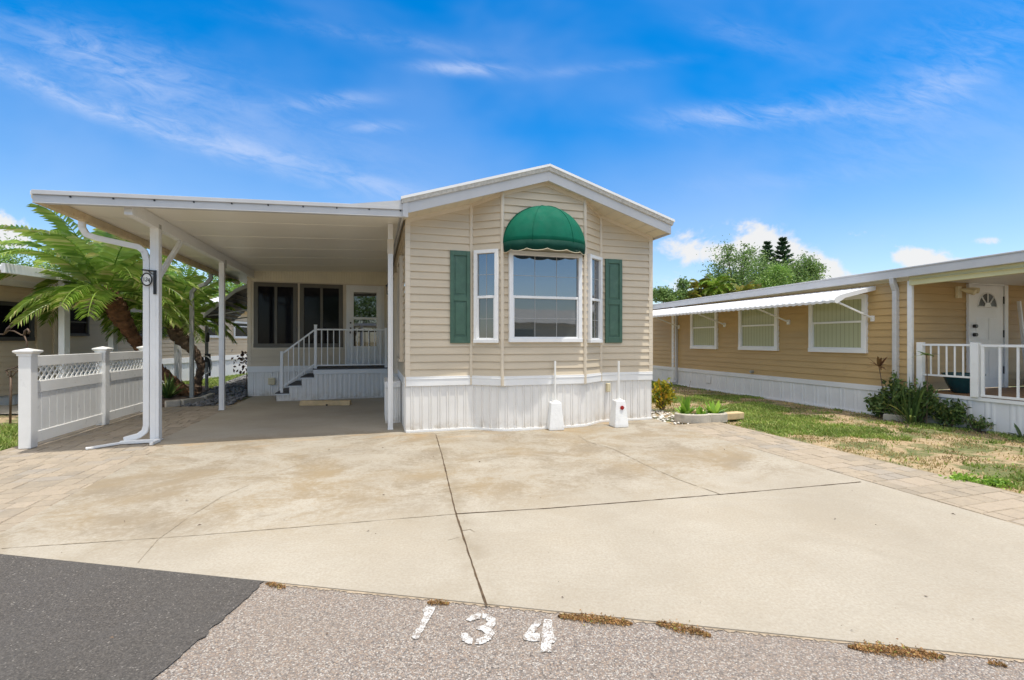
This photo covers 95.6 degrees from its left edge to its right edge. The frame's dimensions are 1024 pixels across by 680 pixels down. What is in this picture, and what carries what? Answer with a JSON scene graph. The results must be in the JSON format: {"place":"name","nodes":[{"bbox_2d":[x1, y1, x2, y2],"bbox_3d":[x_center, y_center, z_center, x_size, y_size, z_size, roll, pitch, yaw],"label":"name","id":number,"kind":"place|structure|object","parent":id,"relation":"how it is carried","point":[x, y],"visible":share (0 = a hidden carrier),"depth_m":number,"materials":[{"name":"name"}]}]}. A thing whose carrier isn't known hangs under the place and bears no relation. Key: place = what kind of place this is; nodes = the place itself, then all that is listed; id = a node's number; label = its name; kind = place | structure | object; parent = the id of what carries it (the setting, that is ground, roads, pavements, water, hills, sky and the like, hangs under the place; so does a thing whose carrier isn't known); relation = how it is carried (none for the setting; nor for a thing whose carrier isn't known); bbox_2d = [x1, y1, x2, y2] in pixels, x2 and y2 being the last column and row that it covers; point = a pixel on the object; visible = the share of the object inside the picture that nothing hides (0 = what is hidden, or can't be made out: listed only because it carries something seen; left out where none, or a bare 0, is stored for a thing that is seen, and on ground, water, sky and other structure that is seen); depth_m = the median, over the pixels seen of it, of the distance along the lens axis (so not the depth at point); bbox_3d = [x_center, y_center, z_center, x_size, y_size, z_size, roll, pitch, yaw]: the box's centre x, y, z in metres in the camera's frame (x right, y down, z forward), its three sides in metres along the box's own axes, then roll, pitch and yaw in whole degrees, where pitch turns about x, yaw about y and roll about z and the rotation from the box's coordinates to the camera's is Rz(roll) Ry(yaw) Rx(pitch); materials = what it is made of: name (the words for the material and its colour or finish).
{"place":"outdoors","nodes":[
{"label":"outdoors","id":0,"kind":"place"},
{"bbox_2d":[0,405,17,413],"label":"walkway","id":1,"kind":"structure","parent":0,"point":[4,409],"depth_m":9.48,"materials":[{"name":"concrete"}]},
{"bbox_2d":[0,263,181,380],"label":"patio cover","id":2,"kind":"object","parent":1,"relation":"on","point":[27,274],"visible":0.22,"depth_m":9.79,"materials":[{"name":"white metal"}]},
{"bbox_2d":[0,554,262,679],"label":"asphalt road","id":3,"kind":"structure","parent":0,"point":[62,620],"depth_m":2.36,"materials":[{"name":"grey asphalt"}]},
{"bbox_2d":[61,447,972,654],"bbox_3d":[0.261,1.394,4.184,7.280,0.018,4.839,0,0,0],"label":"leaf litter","id":4,"kind":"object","parent":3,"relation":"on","point":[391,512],"visible":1,"depth_m":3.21,"materials":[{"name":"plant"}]},
{"bbox_2d":[0,396,1023,659],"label":"driveway","id":5,"kind":"structure","parent":0,"point":[842,558],"depth_m":3.45,"materials":[{"name":"concrete"}]},
{"bbox_2d":[30,189,407,439],"bbox_3d":[-5.135,-0.292,10.769,4.638,3.385,10.205,0,0,-17],"label":"carport","id":6,"kind":"object","parent":5,"relation":"on","point":[223,239],"visible":0.91,"depth_m":7.00,"materials":[{"name":"white paint"}]},
{"bbox_2d":[141,269,156,293],"bbox_3d":[-4.985,-0.799,6.367,0.171,0.339,0.036,0,0,-17],"label":"clock","id":7,"kind":"object","parent":6,"relation":"attached to","point":[146,279],"visible":1,"depth_m":6.36,"materials":[{"name":"white plastic"}]},
{"bbox_2d":[299,400,351,405],"bbox_3d":[-4.005,1.350,9.963,1.060,0.100,0.187,0,0,-3],"label":"parking stop","id":8,"kind":"object","parent":5,"relation":"on","point":[322,402],"visible":1,"depth_m":9.92,"materials":[{"name":"beige concrete"}]},
{"bbox_2d":[275,325,387,400],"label":"porch deck","id":9,"kind":"structure","parent":5,"relation":"on","point":[339,381],"depth_m":10.99,"materials":[{"name":"white paint"}]},
{"bbox_2d":[7,435,721,561],"bbox_3d":[-1.111,1.397,4.687,5.397,0.001,3.166,0,0,-19],"label":"driveway crack","id":10,"kind":"object","parent":5,"relation":"on","point":[322,524],"visible":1,"depth_m":3.47,"materials":[{"name":"concrete"}]},
{"bbox_2d":[384,377,400,422],"bbox_3d":[-2.160,1.050,8.326,0.260,0.700,1.080,0,0,-16],"label":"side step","id":11,"kind":"object","parent":5,"relation":"on","point":[396,400],"visible":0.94,"depth_m":7.85,"materials":[{"name":"white paint"}]},
{"bbox_2d":[547,361,563,430],"bbox_3d":[0.675,0.865,7.279,0.236,1.070,0.236,0,0,-9],"label":"pole base","id":12,"kind":"object","parent":5,"relation":"on","point":[555,419],"visible":0.94,"depth_m":7.18,"materials":[{"name":"white paint"}]},
{"bbox_2d":[609,361,627,427],"bbox_3d":[1.729,0.870,7.523,0.236,1.060,0.236,0,0,-13],"label":"pole base","id":13,"kind":"object","parent":5,"relation":"on","point":[618,416],"visible":1,"depth_m":7.44,"materials":[{"name":"white paint"}]},
{"bbox_2d":[412,422,859,605],"bbox_3d":[1.071,1.397,5.148,4.402,0.001,4.616,0,0,-15],"label":"driveway joint","id":14,"kind":"object","parent":5,"relation":"on","point":[480,588],"visible":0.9,"depth_m":3.87,"materials":[{"name":"concrete"}]},
{"bbox_2d":[0,384,1023,493],"bbox_3d":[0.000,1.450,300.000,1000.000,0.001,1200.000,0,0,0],"label":"ground","id":15,"kind":"structure","parent":0,"point":[958,466],"depth_m":6.38,"materials":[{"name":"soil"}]},
{"bbox_2d":[0,422,17,450],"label":"side grass","id":16,"kind":"structure","parent":15,"relation":"on","point":[8,436],"depth_m":6.75,"materials":[{"name":"green plant"}]},
{"bbox_2d":[0,323,30,423],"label":"iron trellis","id":17,"kind":"object","parent":15,"relation":"on","point":[11,376],"visible":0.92,"depth_m":7.86,"materials":[{"name":"black metal"}]},
{"bbox_2d":[0,233,57,268],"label":"leafy tree","id":18,"kind":"object","parent":15,"relation":"on","point":[6,258],"visible":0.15,"depth_m":26.11,"materials":[{"name":"green plant"}]},
{"bbox_2d":[13,237,91,271],"bbox_3d":[-22.761,-2.062,24.965,6.828,7.157,4.897,0,0,0],"label":"leafy tree","id":19,"kind":"object","parent":15,"relation":"on","point":[49,267],"visible":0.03,"depth_m":23.93,"materials":[{"name":"green plant"}]},
{"bbox_2d":[0,405,232,532],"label":"paver walk","id":20,"kind":"structure","parent":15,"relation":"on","point":[28,465],"depth_m":5.38,"materials":[{"name":"beige concrete"}]},
{"bbox_2d":[12,346,142,448],"bbox_3d":[-6.744,0.752,7.572,0.210,1.295,3.430,0,0,-16],"label":"vinyl fence","id":21,"kind":"object","parent":20,"relation":"on","point":[104,394],"visible":0.96,"depth_m":6.90,"materials":[{"name":"white plastic"}]},
{"bbox_2d":[85,439,160,449],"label":"downspout extension","id":22,"kind":"structure","parent":20,"relation":"on","point":[151,441],"depth_m":6.23,"materials":[{"name":"white paint"}]},
{"bbox_2d":[0,264,247,404],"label":"neighbor house","id":23,"kind":"structure","parent":15,"relation":"on","point":[86,336],"depth_m":11.85,"materials":[{"name":"beige"}]},
{"bbox_2d":[0,301,34,340],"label":"window","id":24,"kind":"structure","parent":23,"relation":"in","point":[5,306],"depth_m":10.38,"materials":[{"name":"black glass"}]},
{"bbox_2d":[70,307,89,335],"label":"window","id":25,"kind":"structure","parent":23,"relation":"in","point":[78,327],"depth_m":11.96,"materials":[{"name":"black glass"}]},
{"bbox_2d":[120,319,168,336],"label":"window","id":26,"kind":"structure","parent":23,"relation":"in","point":[141,334],"depth_m":14.03,"materials":[{"name":"brown metal"}]},
{"bbox_2d":[207,320,218,337],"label":"window","id":27,"kind":"structure","parent":23,"relation":"in","point":[212,334],"depth_m":17.31,"materials":[{"name":"white paint"}]},
{"bbox_2d":[233,321,246,338],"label":"window","id":28,"kind":"structure","parent":23,"relation":"in","point":[237,334],"depth_m":19.04,"materials":[{"name":"white paint"}]},
{"bbox_2d":[137,260,193,283],"bbox_3d":[-18.564,-1.776,24.062,5.652,6.575,4.639,0,0,0],"label":"leafy tree","id":29,"kind":"object","parent":15,"relation":"on","point":[172,264],"visible":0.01,"depth_m":24.25,"materials":[{"name":"green plant"}]},
{"bbox_2d":[162,384,208,406],"bbox_3d":[-8.726,1.395,12.199,1.373,0.070,5.690,0,0,-36],"label":"planting bed","id":30,"kind":"object","parent":15,"relation":"on","point":[174,397],"visible":0.17,"depth_m":10.97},
{"bbox_2d":[0,203,206,395],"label":"date palm","id":31,"kind":"object","parent":30,"relation":"on","point":[95,265],"visible":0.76,"depth_m":9.40,"materials":[{"name":"green plant"}]},
{"bbox_2d":[88,257,246,392],"bbox_3d":[-8.752,-0.521,11.784,3.560,3.922,3.521,0,0,0],"label":"date palm","id":32,"kind":"object","parent":30,"relation":"on","point":[178,336],"visible":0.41,"depth_m":11.76,"materials":[{"name":"green plant"}]},
{"bbox_2d":[165,400,179,406],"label":"edging block","id":33,"kind":"structure","parent":30,"relation":"on","point":[172,403],"depth_m":9.82,"materials":[{"name":"concrete"}]},
{"bbox_2d":[162,373,186,397],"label":"strap leaf plant","id":34,"kind":"object","parent":30,"relation":"on","point":[169,388],"visible":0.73,"depth_m":10.83,"materials":[{"name":"green plant"}]},
{"bbox_2d":[203,326,211,389],"bbox_3d":[-8.328,0.510,12.645,0.388,1.780,0.146,0,0,0],"label":"hose pole","id":35,"kind":"object","parent":30,"relation":"on","point":[208,361],"visible":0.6,"depth_m":12.66,"materials":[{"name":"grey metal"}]},
{"bbox_2d":[164,373,247,387],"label":"back grass","id":36,"kind":"structure","parent":15,"relation":"on","point":[212,382],"depth_m":15.80,"materials":[{"name":"green plant"}]},
{"bbox_2d":[181,374,247,406],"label":"gravel","id":37,"kind":"structure","parent":15,"relation":"on","point":[238,384],"depth_m":11.55,"materials":[{"name":"grey gravel"}]},
{"bbox_2d":[180,397,203,405],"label":"edging block","id":38,"kind":"structure","parent":37,"relation":"on","point":[188,400],"depth_m":10.13,"materials":[{"name":"concrete"}]},
{"bbox_2d":[201,393,214,398],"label":"edging block","id":39,"kind":"structure","parent":37,"relation":"on","point":[209,395],"depth_m":10.90,"materials":[{"name":"stone"}]},
{"bbox_2d":[196,271,244,294],"bbox_3d":[-16.896,-1.502,27.100,5.993,6.040,4.020,0,0,0],"label":"leafy tree","id":40,"kind":"object","parent":15,"relation":"on","point":[228,287],"visible":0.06,"depth_m":26.49,"materials":[{"name":"green plant"}]},
{"bbox_2d":[231,349,247,388],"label":"corner shrub","id":41,"kind":"object","parent":15,"relation":"on","point":[243,358],"visible":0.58,"depth_m":12.25,"materials":[{"name":"green plant"}]},
{"bbox_2d":[203,164,674,432],"bbox_3d":[-3.186,-0.646,12.127,8.810,4.098,12.268,0,0,-17],"label":"mobile home","id":42,"kind":"object","parent":15,"relation":"on","point":[517,284],"visible":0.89,"depth_m":7.29,"materials":[{"name":"beige plastic"}]},
{"bbox_2d":[253,282,297,347],"bbox_3d":[-5.945,-0.627,11.687,1.009,1.631,0.042,0,0,-16],"label":"sliding window","id":43,"kind":"structure","parent":42,"relation":"in","point":[275,304],"depth_m":11.68,"materials":[{"name":"black glass"}]},
{"bbox_2d":[300,283,342,346],"bbox_3d":[-4.920,-0.627,11.992,1.044,1.631,0.042,0,0,-17],"label":"sliding window","id":44,"kind":"structure","parent":42,"relation":"in","point":[321,305],"depth_m":11.98,"materials":[{"name":"black glass"}]},
{"bbox_2d":[346,285,383,363],"bbox_3d":[-3.878,-0.390,12.280,0.960,2.100,0.090,0,0,-16],"label":"glazed door","id":45,"kind":"structure","parent":42,"relation":"in","point":[364,304],"depth_m":12.28,"materials":[{"name":"white paint"}]},
{"bbox_2d":[393,273,397,373],"bbox_3d":[-2.396,-0.330,9.528,0.090,1.980,0.908,0,0,-17],"label":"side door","id":46,"kind":"structure","parent":42,"relation":"in","point":[395,365],"depth_m":9.09,"materials":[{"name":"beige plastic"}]},
{"bbox_2d":[396,256,403,361],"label":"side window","id":47,"kind":"structure","parent":42,"relation":"in","point":[400,297],"depth_m":7.42,"materials":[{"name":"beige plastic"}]},
{"bbox_2d":[473,249,499,342],"bbox_3d":[-0.396,-0.672,7.150,0.410,1.435,0.085,0,0,20],"label":"window","id":48,"kind":"structure","parent":42,"relation":"in","point":[486,262],"depth_m":7.16,"materials":[{"name":"clear glass"}]},
{"bbox_2d":[508,250,582,341],"bbox_3d":[0.533,-0.668,7.264,1.218,1.405,0.085,0,0,-16],"label":"window","id":49,"kind":"structure","parent":42,"relation":"in","point":[545,288],"depth_m":7.27,"materials":[{"name":"clear glass"}]},
{"bbox_2d":[587,254,602,342],"bbox_3d":[1.373,-0.672,7.683,0.085,1.435,0.426,0,0,38],"label":"window","id":50,"kind":"structure","parent":42,"relation":"in","point":[595,263],"depth_m":7.69,"materials":[{"name":"white paint"}]},
{"bbox_2d":[653,275,691,302],"bbox_3d":[11.610,-1.630,34.082,3.342,6.298,2.492,0,0,0],"label":"tree","id":51,"kind":"object","parent":15,"relation":"on","point":[663,294],"visible":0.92,"depth_m":33.67,"materials":[{"name":"green plant"}]},
{"bbox_2d":[651,409,693,424],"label":"rock mulch","id":52,"kind":"object","parent":15,"relation":"on","point":[661,414],"visible":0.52,"depth_m":8.63,"materials":[{"name":"white stone"}]},
{"bbox_2d":[651,377,677,409],"bbox_3d":[3.013,1.079,9.355,0.644,0.654,0.389,0,0,-32],"label":"croton","id":53,"kind":"object","parent":52,"relation":"on","point":[663,392],"visible":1,"depth_m":9.28,"materials":[{"name":"yellow plant"}]},
{"bbox_2d":[675,287,701,299],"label":"sabal palm","id":54,"kind":"object","parent":15,"relation":"on","point":[694,294],"visible":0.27,"depth_m":33.63,"materials":[{"name":"green plant"}]},
{"bbox_2d":[688,273,712,297],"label":"sabal palm","id":55,"kind":"object","parent":15,"relation":"on","point":[694,284],"visible":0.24,"depth_m":35.69,"materials":[{"name":"green plant"}]},
{"bbox_2d":[674,412,727,422],"bbox_3d":[3.299,1.345,8.126,0.931,0.158,0.482,0,0,0],"label":"planter","id":56,"kind":"object","parent":15,"relation":"on","point":[698,418],"visible":0.99,"depth_m":7.95,"materials":[{"name":"concrete"}]},
{"bbox_2d":[673,381,698,413],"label":"succulent","id":57,"kind":"object","parent":56,"relation":"in","point":[684,408],"visible":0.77,"depth_m":8.25,"materials":[{"name":"green plant"}]},
{"bbox_2d":[691,405,709,413],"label":"succulent","id":58,"kind":"object","parent":56,"relation":"on","point":[699,410],"visible":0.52,"depth_m":8.10,"materials":[{"name":"green plant"}]},
{"bbox_2d":[702,400,727,413],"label":"succulent","id":59,"kind":"object","parent":56,"relation":"on","point":[714,409],"visible":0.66,"depth_m":8.21,"materials":[{"name":"green plant"}]},
{"bbox_2d":[697,272,734,297],"bbox_3d":[15.491,-1.860,35.011,2.846,6.534,2.656,0,0,44],"label":"sabal palm","id":60,"kind":"object","parent":15,"relation":"on","point":[718,285],"visible":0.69,"depth_m":34.51,"materials":[{"name":"green plant"}]},
{"bbox_2d":[696,234,762,291],"bbox_3d":[18.891,-3.781,39.985,5.686,10.575,5.824,0,0,-28],"label":"feathery tree","id":61,"kind":"object","parent":15,"relation":"on","point":[738,276],"visible":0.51,"depth_m":39.68,"materials":[{"name":"green plant"}]},
{"bbox_2d":[727,280,757,292],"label":"sabal palm","id":62,"kind":"object","parent":15,"relation":"on","point":[748,286],"visible":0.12,"depth_m":33.70,"materials":[{"name":"green plant"}]},
{"bbox_2d":[741,283,763,289],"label":"sabal palm","id":63,"kind":"object","parent":15,"relation":"on","point":[759,286],"visible":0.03,"depth_m":33.77,"materials":[{"name":"green plant"}]},
{"bbox_2d":[742,242,785,284],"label":"open tree","id":64,"kind":"object","parent":15,"relation":"on","point":[763,265],"visible":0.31,"depth_m":43.43,"materials":[{"name":"green plant"}]},
{"bbox_2d":[755,241,778,271],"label":"norfolk pine","id":65,"kind":"object","parent":15,"relation":"on","point":[767,246],"visible":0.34,"depth_m":61.62,"materials":[{"name":"green plant"}]},
{"bbox_2d":[753,259,799,287],"bbox_3d":[21.390,-2.517,37.763,4.380,8.050,3.999,0,0,0],"label":"round tree","id":66,"kind":"object","parent":15,"relation":"on","point":[769,280],"visible":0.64,"depth_m":37.45,"materials":[{"name":"green plant"}]},
{"bbox_2d":[773,236,793,271],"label":"norfolk pine","id":67,"kind":"object","parent":15,"relation":"on","point":[782,247],"visible":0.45,"depth_m":61.63,"materials":[{"name":"green plant"}]},
{"bbox_2d":[769,250,830,284],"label":"broad tree","id":68,"kind":"object","parent":15,"relation":"on","point":[809,269],"visible":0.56,"depth_m":45.27,"materials":[{"name":"green plant"}]},
{"bbox_2d":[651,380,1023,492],"bbox_3d":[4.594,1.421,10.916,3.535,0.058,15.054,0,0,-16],"label":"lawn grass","id":69,"kind":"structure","parent":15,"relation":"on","point":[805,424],"depth_m":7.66,"materials":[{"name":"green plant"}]},
{"bbox_2d":[718,411,743,419],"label":"landscape block","id":70,"kind":"structure","parent":69,"relation":"on","point":[734,415],"depth_m":8.22,"materials":[{"name":"beige concrete"}]},
{"bbox_2d":[652,250,1023,435],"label":"neighbor home","id":71,"kind":"object","parent":15,"relation":"on","point":[818,343],"visible":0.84,"depth_m":9.17,"materials":[{"name":"beige"}]},
{"bbox_2d":[690,312,718,348],"bbox_3d":[5.596,-0.320,13.549,0.080,1.160,1.138,0,0,-17],"label":"window","id":72,"kind":"structure","parent":71,"relation":"in","point":[703,331],"depth_m":13.53,"materials":[{"name":"glass"}]},
{"bbox_2d":[738,307,778,350],"bbox_3d":[6.162,-0.320,11.642,0.080,1.160,1.238,0,0,-17],"label":"window","id":73,"kind":"structure","parent":71,"relation":"in","point":[757,330],"depth_m":11.62,"materials":[{"name":"glass"}]},
{"bbox_2d":[808,294,867,352],"bbox_3d":[6.749,-0.320,9.655,0.080,1.160,1.258,0,0,-16],"label":"window","id":74,"kind":"structure","parent":71,"relation":"in","point":[832,327],"depth_m":9.59,"materials":[{"name":"glass"}]},
{"bbox_2d":[941,372,985,393],"bbox_3d":[7.892,0.752,8.122,0.570,0.345,0.570,0,0,-17],"label":"flower pot","id":75,"kind":"object","parent":71,"relation":"on","point":[957,385],"visible":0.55,"depth_m":8.03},
{"bbox_2d":[971,285,1004,387],"bbox_3d":[9.084,-0.065,8.849,0.940,1.950,0.080,0,0,-17],"label":"front door","id":76,"kind":"structure","parent":71,"relation":"in","point":[986,305],"depth_m":8.87,"materials":[{"name":"white paint"}]},
{"bbox_2d":[675,422,1023,525],"bbox_3d":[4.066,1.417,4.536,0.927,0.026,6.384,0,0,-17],"label":"paver strip","id":77,"kind":"object","parent":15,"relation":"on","point":[918,483],"visible":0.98,"depth_m":4.85,"materials":[{"name":"beige concrete"}]},
{"bbox_2d":[867,415,985,432],"bbox_3d":[7.082,1.443,8.007,0.380,0.001,1.800,0,0,-16],"label":"shrub bed","id":78,"kind":"object","parent":15,"relation":"on","point":[942,425],"visible":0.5,"depth_m":7.79,"materials":[{"name":"brown soil"}]},
{"bbox_2d":[868,356,886,413],"bbox_3d":[6.820,0.862,8.649,0.378,1.137,0.337,0,0,38],"label":"red tipped plant","id":79,"kind":"object","parent":78,"relation":"on","point":[880,362],"visible":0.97,"depth_m":8.61,"materials":[{"name":"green plant"}]},
{"bbox_2d":[863,387,892,416],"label":"shrub","id":80,"kind":"object","parent":78,"relation":"on","point":[873,402],"visible":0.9,"depth_m":8.62,"materials":[{"name":"green plant"}]},
{"bbox_2d":[881,370,905,414],"bbox_3d":[6.990,0.987,8.444,0.316,0.891,0.472,0,0,5],"label":"shrub","id":81,"kind":"object","parent":78,"relation":"on","point":[895,386],"visible":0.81,"depth_m":8.41,"materials":[{"name":"green plant"}]},
{"bbox_2d":[883,414,905,421],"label":"edging block","id":82,"kind":"structure","parent":78,"relation":"on","point":[887,417],"depth_m":8.30,"materials":[{"name":"concrete"}]},
{"bbox_2d":[868,377,943,423],"bbox_3d":[7.026,1.038,8.083,1.565,0.784,1.252,0,0,4],"label":"grassy plant","id":83,"kind":"object","parent":78,"relation":"on","point":[909,417],"visible":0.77,"depth_m":8.00,"materials":[{"name":"green plant"}]},
{"bbox_2d":[902,378,939,422],"bbox_3d":[7.100,1.050,8.030,0.428,0.765,0.561,0,0,-17],"label":"shrub","id":84,"kind":"object","parent":78,"relation":"on","point":[925,401],"visible":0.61,"depth_m":7.95,"materials":[{"name":"green plant"}]},
{"bbox_2d":[911,351,937,423],"bbox_3d":[7.031,0.811,7.886,0.432,1.239,0.332,0,0,-16],"label":"papaya sprout","id":85,"kind":"object","parent":78,"relation":"on","point":[926,354],"visible":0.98,"depth_m":7.87,"materials":[{"name":"green plant"}]},
{"bbox_2d":[930,398,971,426],"bbox_3d":[7.207,1.184,7.636,0.440,0.502,0.572,0,0,-16],"label":"shrub","id":86,"kind":"object","parent":78,"relation":"on","point":[954,413],"visible":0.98,"depth_m":7.59,"materials":[{"name":"green plant"}]},
{"bbox_2d":[962,414,995,430],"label":"shrub","id":87,"kind":"object","parent":78,"relation":"on","point":[978,425],"visible":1,"depth_m":7.30,"materials":[{"name":"green plant"}]},
{"bbox_2d":[924,417,939,423],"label":"edging block","id":88,"kind":"structure","parent":15,"relation":"on","point":[931,420],"depth_m":7.97,"materials":[{"name":"concrete"}]},
{"bbox_2d":[938,470,985,483],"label":"weed","id":89,"kind":"object","parent":15,"relation":"on","point":[960,476],"visible":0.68,"depth_m":4.67,"materials":[{"name":"green plant"}]},
{"bbox_2d":[977,472,1017,489],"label":"weed","id":90,"kind":"object","parent":15,"relation":"on","point":[994,481],"visible":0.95,"depth_m":4.58,"materials":[{"name":"green plant"}]},
{"bbox_2d":[1007,423,1023,437],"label":"weed sprout","id":91,"kind":"object","parent":15,"relation":"on","point":[1018,430],"visible":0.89,"depth_m":6.86,"materials":[{"name":"green plant"}]},
{"bbox_2d":[0,0,1023,303],"label":"sky","id":92,"kind":"structure","parent":0,"point":[868,136],"materials":[{"name":"blue"}]},
{"bbox_2d":[152,582,1023,679],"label":"road","id":93,"kind":"structure","parent":0,"point":[262,631],"depth_m":2.10,"materials":[{"name":"grey asphalt"}]},
{"bbox_2d":[265,581,285,589],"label":"weed","id":94,"kind":"object","parent":93,"relation":"on","point":[271,584],"visible":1,"depth_m":2.65,"materials":[{"name":"brown plant"}]},
{"bbox_2d":[427,599,448,605],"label":"weed","id":95,"kind":"object","parent":93,"relation":"on","point":[435,601],"visible":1,"depth_m":2.47,"materials":[{"name":"brown plant"}]},
{"bbox_2d":[411,606,555,651],"bbox_3d":[-0.133,1.404,2.266,0.704,0.001,0.270,0,0,9],"label":"painted number","id":96,"kind":"object","parent":93,"relation":"on","point":[548,637],"visible":1,"depth_m":2.23,"materials":[{"name":"white paint"}]},
{"bbox_2d":[558,609,632,626],"bbox_3d":[0.415,1.392,2.335,0.369,0.036,0.143,0,0,0],"label":"weed","id":97,"kind":"object","parent":93,"relation":"on","point":[581,618],"visible":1,"depth_m":2.32,"materials":[{"name":"brown plant"}]},
{"bbox_2d":[277,584,1023,661],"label":"sandy edge","id":98,"kind":"object","parent":93,"relation":"on","point":[818,640],"visible":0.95,"depth_m":2.31,"materials":[{"name":"beige sand"}]},
{"bbox_2d":[655,619,711,637],"bbox_3d":[0.835,1.391,2.262,0.258,0.037,0.125,0,0,25],"label":"weed","id":99,"kind":"object","parent":93,"relation":"on","point":[676,625],"visible":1,"depth_m":2.25,"materials":[{"name":"brown plant"}]},
{"bbox_2d":[848,638,945,662],"bbox_3d":[1.729,1.395,2.086,0.385,0.032,0.150,0,0,0],"label":"weed","id":100,"kind":"object","parent":93,"relation":"on","point":[895,650],"visible":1,"depth_m":2.08,"materials":[{"name":"brown plant"}]},
{"bbox_2d":[987,659,1007,667],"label":"weed","id":101,"kind":"object","parent":93,"relation":"on","point":[996,663],"visible":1,"depth_m":2.01,"materials":[{"name":"brown plant"}]},
{"bbox_2d":[1017,301,1023,360],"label":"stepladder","id":102,"kind":"object","parent":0,"point":[1020,314],"visible":1,"depth_m":9.02,"materials":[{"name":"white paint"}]}
]}

